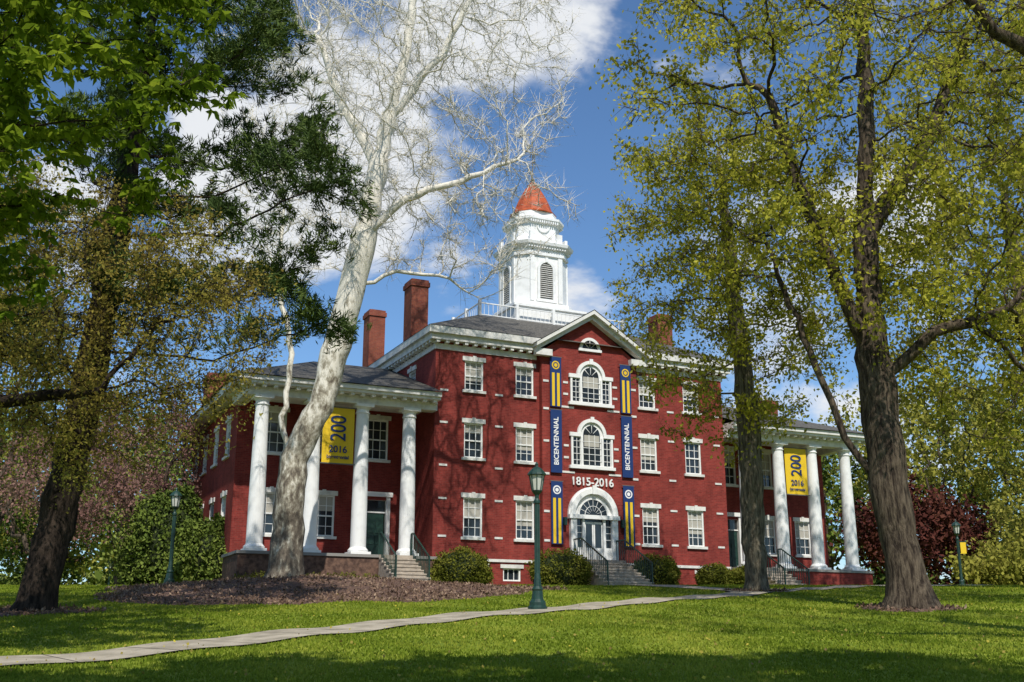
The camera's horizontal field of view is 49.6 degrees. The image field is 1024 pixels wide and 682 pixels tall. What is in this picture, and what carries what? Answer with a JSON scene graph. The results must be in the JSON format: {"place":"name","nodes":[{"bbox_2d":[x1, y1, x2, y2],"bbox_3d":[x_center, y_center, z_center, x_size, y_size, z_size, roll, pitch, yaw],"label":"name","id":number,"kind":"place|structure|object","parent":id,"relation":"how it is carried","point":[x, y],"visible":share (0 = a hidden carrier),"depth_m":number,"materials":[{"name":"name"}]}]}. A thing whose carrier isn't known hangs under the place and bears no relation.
{"place":"outdoors","nodes":[
{"label":"outdoors","id":0,"kind":"place"},
{"bbox_2d":[0,584,1023,681],"bbox_3d":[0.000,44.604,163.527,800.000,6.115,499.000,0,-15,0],"label":"ground","id":1,"kind":"structure","parent":0,"point":[596,640],"depth_m":20.35,"materials":[{"name":"green plant"}]},
{"bbox_2d":[0,603,106,616],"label":"mulch bed","id":2,"kind":"object","parent":1,"relation":"on","point":[5,611],"visible":0.7,"depth_m":27.10,"materials":[{"name":"brown wood"}]},
{"bbox_2d":[0,0,380,611],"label":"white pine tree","id":3,"kind":"object","parent":2,"relation":"in","point":[53,534],"visible":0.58,"depth_m":29.91,"materials":[{"name":"green plant"}]},
{"bbox_2d":[0,400,149,563],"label":"blossoming tree","id":4,"kind":"object","parent":1,"relation":"on","point":[85,519],"visible":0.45,"depth_m":46.74,"materials":[{"name":"pink plant"}]},
{"bbox_2d":[107,561,112,584],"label":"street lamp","id":5,"kind":"object","parent":1,"relation":"on","point":[110,566],"visible":0.3,"depth_m":88.22,"materials":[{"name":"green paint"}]},
{"bbox_2d":[0,0,248,322],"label":"horse chestnut tree","id":6,"kind":"object","parent":1,"relation":"on","point":[19,62],"visible":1,"depth_m":16.80,"materials":[{"name":"green plant"}]},
{"bbox_2d":[86,374,209,536],"bbox_3d":[-17.216,6.860,53.373,8.435,10.364,8.321,0,-15,0],"label":"blossoming tree","id":7,"kind":"object","parent":1,"relation":"on","point":[148,486],"visible":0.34,"depth_m":52.86,"materials":[{"name":"plant"}]},
{"bbox_2d":[0,150,308,513],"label":"budding maple tree","id":8,"kind":"object","parent":1,"relation":"on","point":[94,390],"visible":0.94,"depth_m":25.39,"materials":[{"name":"green plant"}]},
{"bbox_2d":[162,487,181,583],"bbox_3d":[-13.600,7.833,44.496,0.513,3.920,0.513,0,-15,0],"label":"street lamp","id":9,"kind":"object","parent":1,"relation":"on","point":[176,495],"visible":0.96,"depth_m":44.49,"materials":[{"name":"metal"}]},
{"bbox_2d":[93,573,567,604],"bbox_3d":[-6.281,8.630,38.285,16.579,1.516,16.260,0,-15,0],"label":"mulch bed","id":10,"kind":"object","parent":1,"relation":"on","point":[303,589],"visible":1,"depth_m":35.25,"materials":[{"name":"brown wood"}]},
{"bbox_2d":[110,482,206,584],"bbox_3d":[-15.325,8.857,49.381,4.566,5.151,3.430,0,-15,0],"label":"lilac shrub","id":11,"kind":"object","parent":10,"relation":"in","point":[146,544],"visible":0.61,"depth_m":48.57,"materials":[{"name":"green plant"}]},
{"bbox_2d":[157,512,226,582],"bbox_3d":[-13.099,9.107,47.442,3.880,3.691,2.568,0,-15,0],"label":"lilac shrub","id":12,"kind":"object","parent":10,"relation":"in","point":[199,549],"visible":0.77,"depth_m":46.75,"materials":[{"name":"green plant"}]},
{"bbox_2d":[207,0,587,577],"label":"sycamore tree","id":13,"kind":"object","parent":10,"relation":"in","point":[286,557],"visible":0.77,"depth_m":43.42,"materials":[{"name":"white plant"}]},
{"bbox_2d":[231,570,447,581],"bbox_3d":[-6.492,9.477,43.772,9.143,0.821,1.287,7,-17,-24],"label":"flower bed","id":14,"kind":"object","parent":1,"relation":"on","point":[353,574],"visible":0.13,"depth_m":43.45,"materials":[{"name":"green plant"}]},
{"bbox_2d":[430,545,494,584],"bbox_3d":[-2.131,9.487,45.854,2.821,2.090,2.191,0,-15,0],"label":"boxwood shrub","id":15,"kind":"object","parent":1,"relation":"on","point":[464,566],"visible":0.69,"depth_m":45.37,"materials":[{"name":"green plant"}]},
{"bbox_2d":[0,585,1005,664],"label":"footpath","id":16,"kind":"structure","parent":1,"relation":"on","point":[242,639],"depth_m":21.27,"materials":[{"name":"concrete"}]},
{"bbox_2d":[0,225,1023,584],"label":"distant trees","id":17,"kind":"object","parent":1,"relation":"on","point":[1000,561],"visible":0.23,"depth_m":81.23,"materials":[{"name":"green plant"}]},
{"bbox_2d":[0,586,1023,681],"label":"fallen leaves","id":18,"kind":"object","parent":1,"relation":"on","point":[650,673],"visible":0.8,"depth_m":18.12,"materials":[{"name":"plant"}]},
{"bbox_2d":[179,141,873,585],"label":"brick college hall","id":19,"kind":"structure","parent":1,"relation":"on","point":[439,437],"depth_m":50.71,"materials":[{"name":"red brick"}]},
{"bbox_2d":[197,375,808,579],"bbox_3d":[0.786,7.796,57.107,31.340,9.680,12.740,7,-17,-24],"label":"window glass","id":20,"kind":"structure","parent":19,"relation":"in","point":[372,505],"depth_m":50.01,"materials":[{"name":"grey glass"}]},
{"bbox_2d":[195,361,810,580],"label":"window frames","id":21,"kind":"structure","parent":19,"relation":"in","point":[387,522],"depth_m":50.43,"materials":[{"name":"white paint"}]},
{"bbox_2d":[366,523,737,566],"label":"door panels","id":22,"kind":"structure","parent":19,"relation":"in","point":[378,527],"depth_m":48.87,"materials":[{"name":"green paint"}]},
{"bbox_2d":[366,513,738,566],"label":"porch doors","id":23,"kind":"structure","parent":19,"relation":"in","point":[373,518],"depth_m":49.08,"materials":[{"name":"green paint"}]},
{"bbox_2d":[585,522,602,559],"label":"entrance doors","id":24,"kind":"structure","parent":19,"relation":"in","point":[593,523],"depth_m":50.39,"materials":[{"name":"white paint"}]},
{"bbox_2d":[587,550,600,557],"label":"entrance door panels","id":25,"kind":"structure","parent":19,"relation":"in","point":[599,551],"depth_m":50.16,"materials":[{"name":"paint"}]},
{"bbox_2d":[527,462,546,608],"bbox_3d":[0.650,5.021,28.682,0.500,3.820,0.500,0,-15,0],"label":"street lamp","id":26,"kind":"object","parent":1,"relation":"on","point":[536,474],"visible":0.99,"depth_m":28.63,"materials":[{"name":"metal"}]},
{"bbox_2d":[525,547,594,585],"bbox_3d":[2.037,9.879,47.496,3.027,2.120,2.112,0,-15,0],"label":"boxwood shrub","id":27,"kind":"object","parent":1,"relation":"on","point":[566,567],"visible":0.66,"depth_m":46.99,"materials":[{"name":"green plant"}]},
{"bbox_2d":[631,552,681,584],"bbox_3d":[6.411,10.405,49.547,2.462,1.963,2.164,0,-15,0],"label":"boxwood shrub","id":28,"kind":"object","parent":1,"relation":"on","point":[666,570],"visible":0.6,"depth_m":49.02,"materials":[{"name":"green plant"}]},
{"bbox_2d":[635,585,734,591],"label":"footpath","id":29,"kind":"structure","parent":1,"relation":"on","point":[697,587],"depth_m":41.71,"materials":[{"name":"concrete"}]},
{"bbox_2d":[694,561,735,584],"bbox_3d":[9.349,10.914,51.145,1.976,1.504,2.096,0,-15,0],"label":"boxwood shrub","id":30,"kind":"object","parent":1,"relation":"on","point":[715,573],"visible":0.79,"depth_m":50.57,"materials":[{"name":"green plant"}]},
{"bbox_2d":[598,78,853,590],"bbox_3d":[7.988,-0.395,40.520,9.843,19.038,8.528,0,-15,0],"label":"linden tree","id":31,"kind":"object","parent":1,"relation":"on","point":[739,348],"visible":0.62,"depth_m":39.68,"materials":[{"name":"green plant"}]},
{"bbox_2d":[732,564,744,584],"bbox_3d":[10.835,11.023,51.443,1.745,1.376,2.081,0,-15,0],"label":"boxwood shrub","id":32,"kind":"object","parent":1,"relation":"on","point":[739,573],"visible":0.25,"depth_m":50.90,"materials":[{"name":"green plant"}]},
{"bbox_2d":[721,586,790,592],"bbox_3d":[8.316,8.569,38.015,2.336,0.361,2.340,-6,-16,21],"label":"mulch bed","id":33,"kind":"object","parent":1,"relation":"on","point":[767,591],"visible":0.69,"depth_m":37.55,"materials":[{"name":"brown wood"}]},
{"bbox_2d":[723,0,1023,208],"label":"maple tree","id":34,"kind":"object","parent":1,"relation":"on","point":[1010,40],"visible":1,"depth_m":18.75,"materials":[{"name":"green plant"}]},
{"bbox_2d":[830,466,978,584],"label":"purple beech tree","id":35,"kind":"object","parent":1,"relation":"on","point":[866,527],"visible":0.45,"depth_m":67.88,"materials":[{"name":"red plant"}]},
{"bbox_2d":[853,601,966,611],"bbox_3d":[10.464,6.951,28.873,2.927,0.445,2.890,0,-15,0],"label":"mulch bed","id":36,"kind":"object","parent":1,"relation":"on","point":[913,608],"visible":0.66,"depth_m":28.18,"materials":[{"name":"brown wood"}]},
{"bbox_2d":[589,0,1023,608],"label":"maple tree","id":37,"kind":"object","parent":36,"relation":"in","point":[907,582],"visible":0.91,"depth_m":30.86,"materials":[{"name":"green plant"}]},
{"bbox_2d":[838,22,1023,508],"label":"maple tree","id":38,"kind":"object","parent":1,"relation":"on","point":[907,342],"visible":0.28,"depth_m":43.82,"materials":[{"name":"green plant"}]},
{"bbox_2d":[951,519,966,584],"bbox_3d":[23.865,11.423,59.104,0.652,3.820,0.500,9,-17,-30],"label":"street lamp","id":39,"kind":"object","parent":1,"relation":"on","point":[955,525],"visible":0.88,"depth_m":59.16,"materials":[{"name":"metal"}]},
{"bbox_2d":[917,488,1006,584],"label":"tree","id":40,"kind":"object","parent":1,"relation":"on","point":[981,528],"visible":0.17,"depth_m":73.69,"materials":[{"name":"red plant"}]},
{"bbox_2d":[0,0,1023,583],"label":"sky","id":41,"kind":"structure","parent":0,"point":[583,158],"materials":[{"name":"blue"}]}
]}

